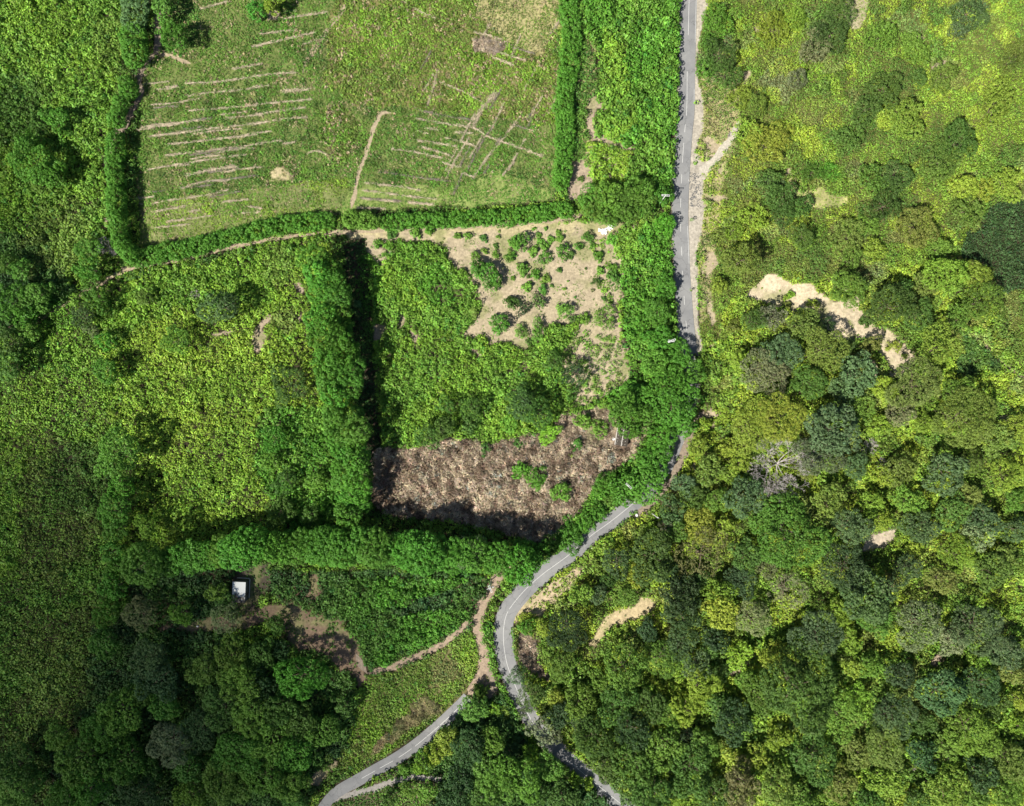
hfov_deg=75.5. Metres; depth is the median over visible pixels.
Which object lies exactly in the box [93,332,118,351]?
broadleaf tree
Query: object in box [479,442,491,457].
broadleaf tree
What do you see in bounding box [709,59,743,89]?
shrub
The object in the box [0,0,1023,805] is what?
ground
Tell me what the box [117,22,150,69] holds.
hedge
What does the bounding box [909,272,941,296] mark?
broadleaf tree
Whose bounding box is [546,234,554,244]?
shrub
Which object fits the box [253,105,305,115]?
brash row
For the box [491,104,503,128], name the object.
brash row
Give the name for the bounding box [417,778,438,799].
broadleaf tree
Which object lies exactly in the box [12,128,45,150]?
broadleaf tree
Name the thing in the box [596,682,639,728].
broadleaf tree
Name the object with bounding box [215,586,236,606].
broadleaf tree
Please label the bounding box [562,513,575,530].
broadleaf tree
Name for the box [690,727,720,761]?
broadleaf tree
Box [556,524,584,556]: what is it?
broadleaf tree
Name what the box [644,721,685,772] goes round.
broadleaf tree
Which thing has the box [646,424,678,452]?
broadleaf tree
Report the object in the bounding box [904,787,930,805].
broadleaf tree
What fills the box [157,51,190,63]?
footpath
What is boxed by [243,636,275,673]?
broadleaf tree
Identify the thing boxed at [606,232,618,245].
shrub
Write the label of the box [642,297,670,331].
broadleaf tree
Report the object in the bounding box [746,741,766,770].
broadleaf tree
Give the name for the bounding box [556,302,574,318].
shrub
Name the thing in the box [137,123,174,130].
brash row
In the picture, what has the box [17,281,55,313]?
broadleaf tree
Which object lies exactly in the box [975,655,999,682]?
broadleaf tree
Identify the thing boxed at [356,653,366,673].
track
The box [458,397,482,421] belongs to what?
broadleaf tree
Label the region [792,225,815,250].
shrub
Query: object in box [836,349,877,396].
broadleaf tree
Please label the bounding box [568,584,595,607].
broadleaf tree
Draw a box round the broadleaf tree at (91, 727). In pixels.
[77,711,121,752]
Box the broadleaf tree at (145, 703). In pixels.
[126,680,160,708]
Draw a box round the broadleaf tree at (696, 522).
[682,505,714,546]
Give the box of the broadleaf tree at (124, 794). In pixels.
[116,775,161,805]
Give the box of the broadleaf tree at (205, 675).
[184,650,216,686]
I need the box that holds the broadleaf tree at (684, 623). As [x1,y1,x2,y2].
[660,588,702,637]
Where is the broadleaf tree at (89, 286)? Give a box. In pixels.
[80,273,100,291]
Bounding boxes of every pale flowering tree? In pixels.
[518,707,529,719]
[524,717,555,746]
[547,726,563,744]
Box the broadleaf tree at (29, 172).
[6,136,54,184]
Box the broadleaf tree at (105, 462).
[93,426,140,477]
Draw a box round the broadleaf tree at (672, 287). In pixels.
[653,272,676,300]
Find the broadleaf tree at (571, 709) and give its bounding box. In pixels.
[563,682,597,722]
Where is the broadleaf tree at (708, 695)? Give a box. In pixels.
[686,664,722,704]
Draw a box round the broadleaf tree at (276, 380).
[270,362,308,409]
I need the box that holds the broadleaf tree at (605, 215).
[591,198,620,228]
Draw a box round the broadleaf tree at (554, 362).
[542,350,563,370]
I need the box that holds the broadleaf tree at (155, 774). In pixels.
[138,757,163,784]
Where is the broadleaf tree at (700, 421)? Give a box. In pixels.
[696,418,711,435]
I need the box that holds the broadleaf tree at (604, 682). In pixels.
[588,668,608,693]
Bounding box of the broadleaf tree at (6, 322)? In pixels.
[0,311,12,332]
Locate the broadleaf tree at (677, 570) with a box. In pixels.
[657,562,687,587]
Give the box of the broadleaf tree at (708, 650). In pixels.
[697,640,719,659]
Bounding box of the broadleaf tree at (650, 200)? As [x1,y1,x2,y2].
[625,189,658,217]
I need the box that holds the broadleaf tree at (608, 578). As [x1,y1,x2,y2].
[599,573,617,587]
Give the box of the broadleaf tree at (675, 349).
[666,337,692,367]
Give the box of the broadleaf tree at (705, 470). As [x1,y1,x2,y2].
[693,453,727,487]
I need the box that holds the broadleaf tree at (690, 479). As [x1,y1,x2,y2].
[670,473,698,499]
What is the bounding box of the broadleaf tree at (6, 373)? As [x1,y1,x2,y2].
[0,351,22,381]
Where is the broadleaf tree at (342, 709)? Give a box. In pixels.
[334,695,357,719]
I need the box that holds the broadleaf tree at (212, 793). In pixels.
[202,750,241,805]
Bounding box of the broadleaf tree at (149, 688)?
[132,661,177,702]
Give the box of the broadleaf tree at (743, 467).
[727,455,754,474]
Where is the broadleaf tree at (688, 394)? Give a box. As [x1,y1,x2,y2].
[674,384,704,405]
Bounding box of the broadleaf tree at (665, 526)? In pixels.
[658,518,676,532]
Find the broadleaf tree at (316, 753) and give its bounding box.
[303,745,323,765]
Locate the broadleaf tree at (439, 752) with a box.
[424,742,447,766]
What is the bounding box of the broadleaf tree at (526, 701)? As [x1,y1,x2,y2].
[516,679,546,713]
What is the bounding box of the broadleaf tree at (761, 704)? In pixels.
[740,675,772,715]
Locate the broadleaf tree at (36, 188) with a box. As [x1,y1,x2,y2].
[29,177,52,194]
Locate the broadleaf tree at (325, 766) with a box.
[317,753,333,771]
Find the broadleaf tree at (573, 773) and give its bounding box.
[568,769,583,788]
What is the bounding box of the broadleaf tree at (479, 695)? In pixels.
[472,682,488,698]
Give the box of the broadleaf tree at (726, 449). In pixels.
[713,436,735,458]
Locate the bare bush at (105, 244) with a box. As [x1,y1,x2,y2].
[97,236,115,255]
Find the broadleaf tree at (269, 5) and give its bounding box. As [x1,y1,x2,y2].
[262,0,284,16]
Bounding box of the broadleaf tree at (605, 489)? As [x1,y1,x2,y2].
[592,470,617,497]
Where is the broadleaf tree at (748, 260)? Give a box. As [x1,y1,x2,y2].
[720,241,762,274]
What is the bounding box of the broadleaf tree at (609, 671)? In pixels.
[602,642,647,694]
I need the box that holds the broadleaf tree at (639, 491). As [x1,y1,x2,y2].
[625,458,664,506]
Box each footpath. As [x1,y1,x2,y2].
[28,213,580,327]
[102,0,161,165]
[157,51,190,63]
[335,774,441,802]
[350,110,390,208]
[637,411,703,517]
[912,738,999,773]
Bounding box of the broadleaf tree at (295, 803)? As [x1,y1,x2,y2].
[280,790,307,805]
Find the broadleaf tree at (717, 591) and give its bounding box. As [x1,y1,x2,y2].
[697,577,739,608]
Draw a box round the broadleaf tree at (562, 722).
[543,700,569,730]
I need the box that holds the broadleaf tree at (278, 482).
[270,468,297,497]
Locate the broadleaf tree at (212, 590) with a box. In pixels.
[203,582,228,601]
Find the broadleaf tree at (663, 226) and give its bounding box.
[653,211,676,237]
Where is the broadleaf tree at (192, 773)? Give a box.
[171,752,209,783]
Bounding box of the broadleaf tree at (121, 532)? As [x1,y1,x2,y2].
[102,518,130,541]
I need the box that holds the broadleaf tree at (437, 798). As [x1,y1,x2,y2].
[435,790,447,805]
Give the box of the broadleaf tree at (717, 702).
[707,691,737,721]
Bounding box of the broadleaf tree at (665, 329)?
[639,324,677,349]
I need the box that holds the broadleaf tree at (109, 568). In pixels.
[104,559,130,577]
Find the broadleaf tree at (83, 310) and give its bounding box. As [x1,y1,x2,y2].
[71,302,95,328]
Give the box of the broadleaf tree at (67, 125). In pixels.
[64,119,80,137]
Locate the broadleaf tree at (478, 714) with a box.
[457,694,488,721]
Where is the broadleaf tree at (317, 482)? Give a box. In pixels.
[304,470,326,489]
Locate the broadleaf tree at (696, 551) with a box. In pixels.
[674,526,728,578]
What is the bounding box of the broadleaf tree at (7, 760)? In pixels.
[0,740,39,790]
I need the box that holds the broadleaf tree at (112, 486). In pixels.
[106,475,134,499]
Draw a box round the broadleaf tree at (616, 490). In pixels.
[608,470,637,507]
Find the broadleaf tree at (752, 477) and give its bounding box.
[742,472,762,492]
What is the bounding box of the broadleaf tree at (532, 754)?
[521,743,538,762]
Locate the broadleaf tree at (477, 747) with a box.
[449,725,486,768]
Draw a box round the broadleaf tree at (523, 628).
[516,618,536,636]
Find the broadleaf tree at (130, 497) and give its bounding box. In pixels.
[125,485,144,502]
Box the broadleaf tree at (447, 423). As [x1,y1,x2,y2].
[439,418,455,432]
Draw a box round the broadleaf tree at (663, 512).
[659,492,687,524]
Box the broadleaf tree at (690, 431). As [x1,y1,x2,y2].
[667,409,699,437]
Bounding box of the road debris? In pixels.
[689,172,702,206]
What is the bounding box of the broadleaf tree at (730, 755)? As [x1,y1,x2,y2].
[720,745,749,773]
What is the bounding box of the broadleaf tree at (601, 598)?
[585,583,606,605]
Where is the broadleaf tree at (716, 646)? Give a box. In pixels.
[699,623,730,653]
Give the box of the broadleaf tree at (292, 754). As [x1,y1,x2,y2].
[271,727,314,777]
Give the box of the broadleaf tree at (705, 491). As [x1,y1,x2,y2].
[697,487,709,499]
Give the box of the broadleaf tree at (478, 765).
[471,750,500,784]
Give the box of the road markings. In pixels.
[503,18,689,803]
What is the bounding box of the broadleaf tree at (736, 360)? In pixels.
[729,347,756,376]
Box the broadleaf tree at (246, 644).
[237,636,256,657]
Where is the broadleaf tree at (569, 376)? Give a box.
[560,362,591,385]
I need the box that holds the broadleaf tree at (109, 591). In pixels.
[95,571,127,600]
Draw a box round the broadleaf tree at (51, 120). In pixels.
[37,106,69,132]
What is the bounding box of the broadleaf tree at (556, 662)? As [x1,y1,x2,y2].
[546,642,576,683]
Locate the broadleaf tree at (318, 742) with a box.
[303,714,340,748]
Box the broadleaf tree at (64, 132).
[56,125,73,147]
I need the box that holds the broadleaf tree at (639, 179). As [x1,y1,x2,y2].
[624,175,655,201]
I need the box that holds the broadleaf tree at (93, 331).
[82,325,99,338]
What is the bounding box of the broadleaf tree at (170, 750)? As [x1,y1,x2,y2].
[145,721,191,768]
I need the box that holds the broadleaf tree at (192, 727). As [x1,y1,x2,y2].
[179,709,215,755]
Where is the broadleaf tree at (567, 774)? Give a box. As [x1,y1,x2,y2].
[556,764,570,780]
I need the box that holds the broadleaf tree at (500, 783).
[474,761,521,804]
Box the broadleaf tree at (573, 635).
[545,609,587,652]
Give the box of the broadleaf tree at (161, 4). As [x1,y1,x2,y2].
[150,0,176,23]
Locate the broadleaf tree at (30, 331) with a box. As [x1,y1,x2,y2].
[12,321,40,343]
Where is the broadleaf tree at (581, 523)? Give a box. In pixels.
[572,506,596,534]
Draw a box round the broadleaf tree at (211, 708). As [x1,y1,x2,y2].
[201,681,242,731]
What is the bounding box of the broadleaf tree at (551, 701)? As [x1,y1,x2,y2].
[548,685,565,706]
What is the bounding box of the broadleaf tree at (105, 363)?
[91,357,118,384]
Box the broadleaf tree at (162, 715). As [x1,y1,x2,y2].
[147,690,182,720]
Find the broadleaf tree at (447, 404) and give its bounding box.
[434,393,455,414]
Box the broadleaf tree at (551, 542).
[543,531,561,551]
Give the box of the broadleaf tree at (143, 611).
[120,594,157,631]
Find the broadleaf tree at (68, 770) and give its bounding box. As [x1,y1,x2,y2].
[53,732,102,788]
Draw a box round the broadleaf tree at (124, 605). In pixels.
[112,597,133,615]
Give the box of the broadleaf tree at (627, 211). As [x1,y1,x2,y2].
[609,193,640,224]
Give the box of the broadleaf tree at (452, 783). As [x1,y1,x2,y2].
[443,759,475,795]
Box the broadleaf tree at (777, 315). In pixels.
[758,304,787,330]
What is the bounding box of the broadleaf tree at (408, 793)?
[399,780,418,799]
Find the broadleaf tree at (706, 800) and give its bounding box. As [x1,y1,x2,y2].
[699,775,735,805]
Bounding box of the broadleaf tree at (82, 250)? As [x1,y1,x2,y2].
[72,238,104,262]
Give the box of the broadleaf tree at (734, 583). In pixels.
[723,566,757,600]
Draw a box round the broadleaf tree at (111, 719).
[95,687,142,739]
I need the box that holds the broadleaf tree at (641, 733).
[613,711,651,752]
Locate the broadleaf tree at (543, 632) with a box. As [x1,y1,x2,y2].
[535,617,553,638]
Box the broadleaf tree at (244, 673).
[215,662,267,703]
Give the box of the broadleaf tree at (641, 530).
[631,524,646,540]
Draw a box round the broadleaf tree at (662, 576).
[631,527,673,586]
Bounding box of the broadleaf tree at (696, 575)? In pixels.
[686,565,711,591]
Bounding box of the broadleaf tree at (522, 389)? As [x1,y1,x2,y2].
[505,381,538,410]
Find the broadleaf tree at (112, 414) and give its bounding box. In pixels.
[106,408,121,421]
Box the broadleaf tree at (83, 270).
[71,254,101,279]
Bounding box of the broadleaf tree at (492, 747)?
[480,725,505,755]
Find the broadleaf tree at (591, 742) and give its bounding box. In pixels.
[572,730,595,752]
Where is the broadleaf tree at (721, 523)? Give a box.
[714,515,735,534]
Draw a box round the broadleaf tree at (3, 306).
[0,282,30,320]
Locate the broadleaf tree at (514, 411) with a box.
[506,391,537,421]
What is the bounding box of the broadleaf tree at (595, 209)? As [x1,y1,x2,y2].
[576,189,606,219]
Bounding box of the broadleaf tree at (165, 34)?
[160,19,188,49]
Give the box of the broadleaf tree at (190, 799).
[171,779,212,805]
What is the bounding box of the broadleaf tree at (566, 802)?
[548,778,581,805]
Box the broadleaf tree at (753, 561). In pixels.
[727,535,762,575]
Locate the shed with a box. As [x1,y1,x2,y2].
[614,423,629,446]
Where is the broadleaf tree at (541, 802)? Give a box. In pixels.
[523,779,548,805]
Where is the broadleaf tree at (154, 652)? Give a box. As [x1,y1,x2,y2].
[129,638,169,678]
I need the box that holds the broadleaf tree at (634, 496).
[624,489,641,503]
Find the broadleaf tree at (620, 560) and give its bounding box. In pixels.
[602,547,631,581]
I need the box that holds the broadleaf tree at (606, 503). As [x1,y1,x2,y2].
[598,489,619,508]
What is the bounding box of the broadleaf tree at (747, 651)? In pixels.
[724,640,754,671]
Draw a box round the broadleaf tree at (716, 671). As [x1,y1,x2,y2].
[708,663,733,682]
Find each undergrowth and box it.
[0,0,702,805]
[370,0,701,715]
[370,406,649,755]
[512,261,1023,805]
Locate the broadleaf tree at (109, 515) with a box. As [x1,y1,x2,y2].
[96,492,133,529]
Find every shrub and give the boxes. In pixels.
[68,291,90,308]
[130,271,139,279]
[357,255,367,263]
[372,238,380,249]
[387,231,396,238]
[409,227,421,239]
[425,226,434,235]
[452,232,461,238]
[463,232,472,239]
[463,308,477,319]
[469,258,500,289]
[470,250,481,260]
[479,234,487,243]
[486,273,502,292]
[487,313,509,335]
[491,250,499,259]
[499,411,518,434]
[503,248,514,262]
[505,250,516,259]
[505,296,516,304]
[507,236,518,248]
[509,232,530,252]
[511,460,530,478]
[513,437,525,447]
[514,323,529,338]
[515,301,533,317]
[516,262,529,277]
[521,280,532,292]
[523,465,547,491]
[524,339,531,344]
[527,244,538,258]
[531,269,539,280]
[531,317,546,341]
[532,291,546,309]
[535,250,552,264]
[537,238,544,244]
[538,284,546,295]
[538,425,563,446]
[539,242,549,250]
[539,273,550,283]
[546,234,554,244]
[549,481,571,501]
[555,234,563,242]
[556,242,569,262]
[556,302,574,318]
[566,315,576,322]
[568,250,574,259]
[569,438,582,451]
[572,412,591,429]
[573,242,584,250]
[575,311,590,324]
[576,175,583,181]
[581,231,594,243]
[590,277,601,285]
[590,418,608,439]
[593,251,603,263]
[593,301,615,330]
[596,266,604,274]
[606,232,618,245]
[606,268,619,284]
[607,263,617,272]
[695,57,715,77]
[701,1,733,33]
[701,32,715,57]
[703,37,736,68]
[708,228,727,243]
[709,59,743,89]
[724,85,752,110]
[724,218,744,239]
[731,117,763,152]
[737,200,768,228]
[741,124,789,162]
[747,93,767,119]
[755,168,784,192]
[756,9,789,49]
[763,120,794,150]
[766,181,797,217]
[771,202,794,228]
[784,6,810,38]
[787,68,807,90]
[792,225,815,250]
[794,192,813,216]
[798,27,833,63]
[800,163,824,182]
[808,14,848,54]
[818,162,843,182]
[824,0,857,28]
[829,217,865,256]
[833,122,864,148]
[841,246,862,273]
[850,94,883,128]
[855,215,878,234]
[857,164,890,195]
[861,71,902,109]
[861,236,888,264]
[862,18,897,50]
[868,185,901,220]
[877,116,897,130]
[878,159,914,193]
[886,96,924,140]
[895,206,940,248]
[900,31,929,64]
[910,68,927,85]
[919,137,963,180]
[926,237,952,262]
[929,58,959,94]
[936,117,977,159]
[947,0,989,31]
[947,17,968,39]
[947,174,978,200]
[948,194,982,228]
[974,176,994,201]
[979,76,1017,127]
[990,166,1021,203]
[997,39,1023,74]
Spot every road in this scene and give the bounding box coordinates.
[318,694,470,805]
[494,0,698,805]
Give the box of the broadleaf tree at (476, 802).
[467,783,506,805]
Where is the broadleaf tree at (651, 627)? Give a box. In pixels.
[637,616,657,641]
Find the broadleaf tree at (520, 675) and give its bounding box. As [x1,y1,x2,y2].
[505,663,526,687]
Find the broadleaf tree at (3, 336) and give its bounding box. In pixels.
[0,326,27,356]
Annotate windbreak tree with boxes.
[119,539,165,588]
[142,548,169,574]
[152,545,182,577]
[161,549,187,569]
[164,541,200,574]
[177,537,209,576]
[188,539,219,571]
[202,532,235,567]
[213,535,242,567]
[215,531,257,571]
[222,522,269,567]
[238,528,268,562]
[255,531,281,557]
[257,530,293,563]
[270,529,301,564]
[282,526,318,564]
[294,531,325,563]
[296,241,332,270]
[299,524,338,566]
[302,254,335,288]
[302,303,340,337]
[305,312,345,353]
[306,273,339,303]
[309,347,346,381]
[311,290,339,316]
[311,524,346,567]
[313,337,337,364]
[315,361,350,394]
[317,256,344,278]
[319,378,350,410]
[319,524,359,569]
[320,267,350,296]
[321,396,346,419]
[322,283,352,310]
[322,405,356,439]
[325,326,359,355]
[325,424,353,451]
[327,316,353,337]
[328,299,353,324]
[328,452,354,479]
[329,440,355,460]
[330,469,359,491]
[331,339,360,375]
[331,413,373,444]
[332,354,366,387]
[333,502,362,526]
[334,488,361,506]
[338,530,362,566]
[339,433,367,456]
[341,376,362,399]
[341,445,370,476]
[342,403,364,427]
[342,473,372,505]
[343,462,373,488]
[346,525,381,564]
[348,491,372,512]
[356,525,391,568]
[367,537,395,568]
[380,532,404,565]
[386,530,416,562]
[392,529,437,572]
[401,530,446,576]
[416,532,454,571]
[435,535,471,574]
[437,538,458,565]
[449,538,476,576]
[454,535,490,572]
[455,535,486,569]
[470,541,500,574]
[482,540,512,571]
[491,543,528,577]
[502,543,541,586]
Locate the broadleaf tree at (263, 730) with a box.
[247,716,294,762]
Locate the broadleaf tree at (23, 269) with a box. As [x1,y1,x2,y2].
[6,258,30,286]
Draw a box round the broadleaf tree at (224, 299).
[195,291,240,323]
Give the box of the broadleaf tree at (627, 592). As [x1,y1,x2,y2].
[616,585,640,605]
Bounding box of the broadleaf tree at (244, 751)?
[208,732,264,773]
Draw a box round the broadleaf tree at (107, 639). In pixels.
[87,625,121,661]
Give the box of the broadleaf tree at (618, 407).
[608,389,657,438]
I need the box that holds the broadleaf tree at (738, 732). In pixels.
[712,696,753,747]
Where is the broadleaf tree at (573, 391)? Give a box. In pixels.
[566,385,578,401]
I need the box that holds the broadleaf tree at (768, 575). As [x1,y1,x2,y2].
[754,560,777,579]
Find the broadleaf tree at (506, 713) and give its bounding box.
[496,703,510,719]
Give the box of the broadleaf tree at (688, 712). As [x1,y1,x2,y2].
[669,694,701,727]
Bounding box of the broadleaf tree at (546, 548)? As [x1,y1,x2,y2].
[534,542,552,563]
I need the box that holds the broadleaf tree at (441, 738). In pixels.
[433,725,465,755]
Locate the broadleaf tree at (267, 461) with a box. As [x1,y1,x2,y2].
[259,451,281,469]
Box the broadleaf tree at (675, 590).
[658,572,700,616]
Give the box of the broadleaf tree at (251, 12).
[245,0,266,22]
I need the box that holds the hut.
[232,577,249,602]
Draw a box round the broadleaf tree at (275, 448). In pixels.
[261,425,288,452]
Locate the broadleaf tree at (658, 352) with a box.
[640,348,669,377]
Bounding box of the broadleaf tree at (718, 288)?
[711,276,727,294]
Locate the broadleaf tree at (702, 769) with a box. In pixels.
[670,740,712,799]
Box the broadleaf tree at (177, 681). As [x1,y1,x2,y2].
[165,675,187,694]
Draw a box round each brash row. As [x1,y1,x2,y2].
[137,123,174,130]
[148,163,188,170]
[149,122,259,137]
[151,98,198,105]
[151,129,202,135]
[153,104,178,108]
[153,189,227,203]
[154,223,189,227]
[156,204,185,211]
[165,143,262,155]
[166,214,216,222]
[168,131,263,145]
[174,118,200,123]
[174,153,245,164]
[181,178,222,188]
[184,74,261,84]
[185,85,259,96]
[186,164,235,175]
[188,104,256,111]
[189,147,237,155]
[191,154,219,158]
[192,127,242,135]
[199,0,231,8]
[204,174,254,182]
[210,190,239,198]
[216,133,256,139]
[219,166,262,172]
[222,198,248,202]
[232,63,260,69]
[252,138,280,144]
[253,97,311,105]
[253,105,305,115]
[253,116,306,126]
[254,71,294,76]
[257,30,314,45]
[260,28,295,33]
[283,10,327,18]
[284,87,314,92]
[356,206,385,209]
[360,196,400,202]
[361,189,436,199]
[362,198,400,202]
[365,181,420,190]
[378,169,448,181]
[390,147,441,158]
[407,201,431,204]
[413,105,470,119]
[417,118,484,134]
[417,138,456,146]
[419,146,449,155]
[426,69,439,106]
[440,81,481,100]
[446,137,474,145]
[450,136,469,166]
[452,172,462,193]
[460,113,475,140]
[468,128,492,168]
[470,90,496,127]
[473,122,517,178]
[474,24,490,52]
[475,31,510,44]
[485,134,516,147]
[487,86,502,111]
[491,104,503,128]
[500,51,526,60]
[513,146,543,156]
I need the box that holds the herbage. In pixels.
[133,0,561,247]
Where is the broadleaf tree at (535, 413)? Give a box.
[520,395,553,430]
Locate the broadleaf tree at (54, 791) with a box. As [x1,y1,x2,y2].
[43,779,83,805]
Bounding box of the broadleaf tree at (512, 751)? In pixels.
[497,742,520,768]
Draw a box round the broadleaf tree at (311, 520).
[300,503,323,527]
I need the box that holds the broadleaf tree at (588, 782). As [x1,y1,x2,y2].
[584,776,593,790]
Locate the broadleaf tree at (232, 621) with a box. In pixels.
[210,602,243,633]
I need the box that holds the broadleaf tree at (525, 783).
[492,753,541,804]
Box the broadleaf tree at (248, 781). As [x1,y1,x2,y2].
[238,758,288,799]
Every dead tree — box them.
[750,432,820,502]
[861,439,877,453]
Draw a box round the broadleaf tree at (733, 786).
[723,754,761,805]
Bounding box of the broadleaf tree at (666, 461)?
[635,443,672,484]
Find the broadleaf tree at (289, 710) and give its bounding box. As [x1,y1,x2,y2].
[263,687,299,727]
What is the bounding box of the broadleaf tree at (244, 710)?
[229,690,272,737]
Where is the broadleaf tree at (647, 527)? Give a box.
[642,521,658,539]
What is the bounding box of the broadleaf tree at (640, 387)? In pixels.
[619,379,657,415]
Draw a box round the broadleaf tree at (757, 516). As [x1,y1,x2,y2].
[748,506,783,537]
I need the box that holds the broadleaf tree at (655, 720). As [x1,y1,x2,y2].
[631,687,667,728]
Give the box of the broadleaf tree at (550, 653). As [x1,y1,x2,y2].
[539,637,560,657]
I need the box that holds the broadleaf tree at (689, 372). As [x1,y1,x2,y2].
[670,357,707,384]
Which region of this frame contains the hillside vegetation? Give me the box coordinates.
[513,0,1023,802]
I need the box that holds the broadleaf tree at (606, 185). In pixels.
[593,179,623,212]
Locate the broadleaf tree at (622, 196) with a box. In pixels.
[606,187,635,221]
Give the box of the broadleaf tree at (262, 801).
[251,784,282,805]
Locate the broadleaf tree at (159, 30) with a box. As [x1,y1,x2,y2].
[154,19,172,35]
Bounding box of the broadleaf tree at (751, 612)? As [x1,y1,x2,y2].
[733,599,771,636]
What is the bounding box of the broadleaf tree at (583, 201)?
[578,182,607,216]
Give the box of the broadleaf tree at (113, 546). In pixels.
[99,539,126,563]
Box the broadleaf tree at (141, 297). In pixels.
[136,286,153,305]
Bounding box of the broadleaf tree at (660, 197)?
[652,183,674,207]
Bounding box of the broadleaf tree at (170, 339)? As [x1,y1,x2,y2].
[160,325,190,354]
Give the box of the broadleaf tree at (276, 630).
[266,614,284,636]
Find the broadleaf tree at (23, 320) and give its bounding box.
[12,301,38,328]
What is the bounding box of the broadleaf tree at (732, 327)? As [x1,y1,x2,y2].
[726,317,739,332]
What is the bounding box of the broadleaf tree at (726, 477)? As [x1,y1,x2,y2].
[718,466,742,485]
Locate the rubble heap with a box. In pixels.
[598,226,612,234]
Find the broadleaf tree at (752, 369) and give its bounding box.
[738,347,780,392]
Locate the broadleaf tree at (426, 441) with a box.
[414,422,440,449]
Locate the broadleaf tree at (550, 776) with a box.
[536,746,563,781]
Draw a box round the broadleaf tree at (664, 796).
[631,776,678,805]
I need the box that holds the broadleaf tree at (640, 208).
[628,193,655,217]
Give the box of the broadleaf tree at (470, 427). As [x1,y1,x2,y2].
[461,418,476,435]
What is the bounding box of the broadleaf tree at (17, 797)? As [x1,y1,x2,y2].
[0,764,47,805]
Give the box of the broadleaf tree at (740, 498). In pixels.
[721,475,767,519]
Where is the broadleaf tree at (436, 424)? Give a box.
[430,415,455,440]
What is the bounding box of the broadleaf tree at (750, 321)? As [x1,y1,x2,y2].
[740,308,767,330]
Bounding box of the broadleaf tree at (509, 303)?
[502,296,521,310]
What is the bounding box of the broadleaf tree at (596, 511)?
[590,500,607,522]
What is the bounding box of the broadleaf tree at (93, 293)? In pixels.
[82,283,111,315]
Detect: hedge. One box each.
[102,128,140,263]
[106,93,129,129]
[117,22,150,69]
[117,74,140,101]
[119,0,150,34]
[125,211,336,268]
[341,208,380,229]
[379,201,563,232]
[551,79,575,192]
[556,0,583,89]
[557,201,574,219]
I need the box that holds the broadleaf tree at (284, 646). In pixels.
[271,639,290,660]
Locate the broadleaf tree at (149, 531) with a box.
[132,512,157,539]
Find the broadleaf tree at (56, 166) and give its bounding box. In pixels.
[38,157,68,188]
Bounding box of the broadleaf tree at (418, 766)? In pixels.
[412,750,433,774]
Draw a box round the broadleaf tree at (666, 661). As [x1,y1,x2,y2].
[641,639,680,678]
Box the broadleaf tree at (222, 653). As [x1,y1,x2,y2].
[213,632,250,674]
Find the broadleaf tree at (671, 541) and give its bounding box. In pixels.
[650,532,673,550]
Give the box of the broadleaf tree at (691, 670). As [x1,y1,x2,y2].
[681,649,711,682]
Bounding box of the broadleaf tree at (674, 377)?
[648,364,689,402]
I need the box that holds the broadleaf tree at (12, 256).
[0,251,19,272]
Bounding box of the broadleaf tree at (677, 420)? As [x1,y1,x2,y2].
[645,387,697,431]
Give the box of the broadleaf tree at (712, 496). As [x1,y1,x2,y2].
[703,486,731,511]
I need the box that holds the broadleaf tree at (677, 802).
[670,784,689,805]
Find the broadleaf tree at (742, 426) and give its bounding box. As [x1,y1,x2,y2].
[729,397,775,456]
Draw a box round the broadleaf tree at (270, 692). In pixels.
[248,666,282,708]
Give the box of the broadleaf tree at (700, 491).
[678,484,707,510]
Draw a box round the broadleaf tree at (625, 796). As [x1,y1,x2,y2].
[611,775,644,805]
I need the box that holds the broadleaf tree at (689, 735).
[675,726,700,749]
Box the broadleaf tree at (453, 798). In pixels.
[441,779,472,805]
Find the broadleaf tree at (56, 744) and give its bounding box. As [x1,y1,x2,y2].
[43,718,72,751]
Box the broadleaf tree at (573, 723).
[570,712,590,731]
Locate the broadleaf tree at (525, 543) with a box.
[510,538,543,568]
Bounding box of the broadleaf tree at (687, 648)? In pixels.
[662,626,699,663]
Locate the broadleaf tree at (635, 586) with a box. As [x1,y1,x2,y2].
[627,561,651,589]
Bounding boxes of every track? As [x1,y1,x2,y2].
[302,2,350,73]
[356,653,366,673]
[367,615,474,674]
[467,565,510,698]
[486,669,496,698]
[698,122,738,175]
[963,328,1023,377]
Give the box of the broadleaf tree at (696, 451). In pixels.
[686,432,708,457]
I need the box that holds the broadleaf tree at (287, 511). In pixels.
[264,496,297,528]
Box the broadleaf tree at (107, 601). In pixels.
[91,596,119,628]
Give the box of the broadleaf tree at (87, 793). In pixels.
[68,756,113,805]
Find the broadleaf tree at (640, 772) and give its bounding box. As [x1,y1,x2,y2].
[609,742,661,786]
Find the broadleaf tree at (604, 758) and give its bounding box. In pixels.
[589,755,619,784]
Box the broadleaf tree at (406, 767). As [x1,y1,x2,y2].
[398,764,413,778]
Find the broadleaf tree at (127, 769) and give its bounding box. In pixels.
[98,735,146,785]
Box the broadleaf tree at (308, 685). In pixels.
[273,655,331,701]
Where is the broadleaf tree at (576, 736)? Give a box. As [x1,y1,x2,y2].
[572,714,616,757]
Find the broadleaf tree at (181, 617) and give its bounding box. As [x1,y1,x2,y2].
[167,604,193,626]
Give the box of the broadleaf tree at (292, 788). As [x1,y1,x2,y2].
[271,770,313,802]
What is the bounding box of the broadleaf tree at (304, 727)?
[283,702,320,742]
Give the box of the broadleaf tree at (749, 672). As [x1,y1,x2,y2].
[734,667,760,689]
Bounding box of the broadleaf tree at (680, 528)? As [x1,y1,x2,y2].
[663,520,690,542]
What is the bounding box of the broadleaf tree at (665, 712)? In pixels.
[655,702,683,730]
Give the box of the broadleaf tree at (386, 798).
[381,785,398,805]
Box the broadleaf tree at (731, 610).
[698,588,739,631]
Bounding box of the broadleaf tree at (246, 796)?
[228,772,252,804]
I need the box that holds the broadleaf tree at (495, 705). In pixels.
[486,702,501,717]

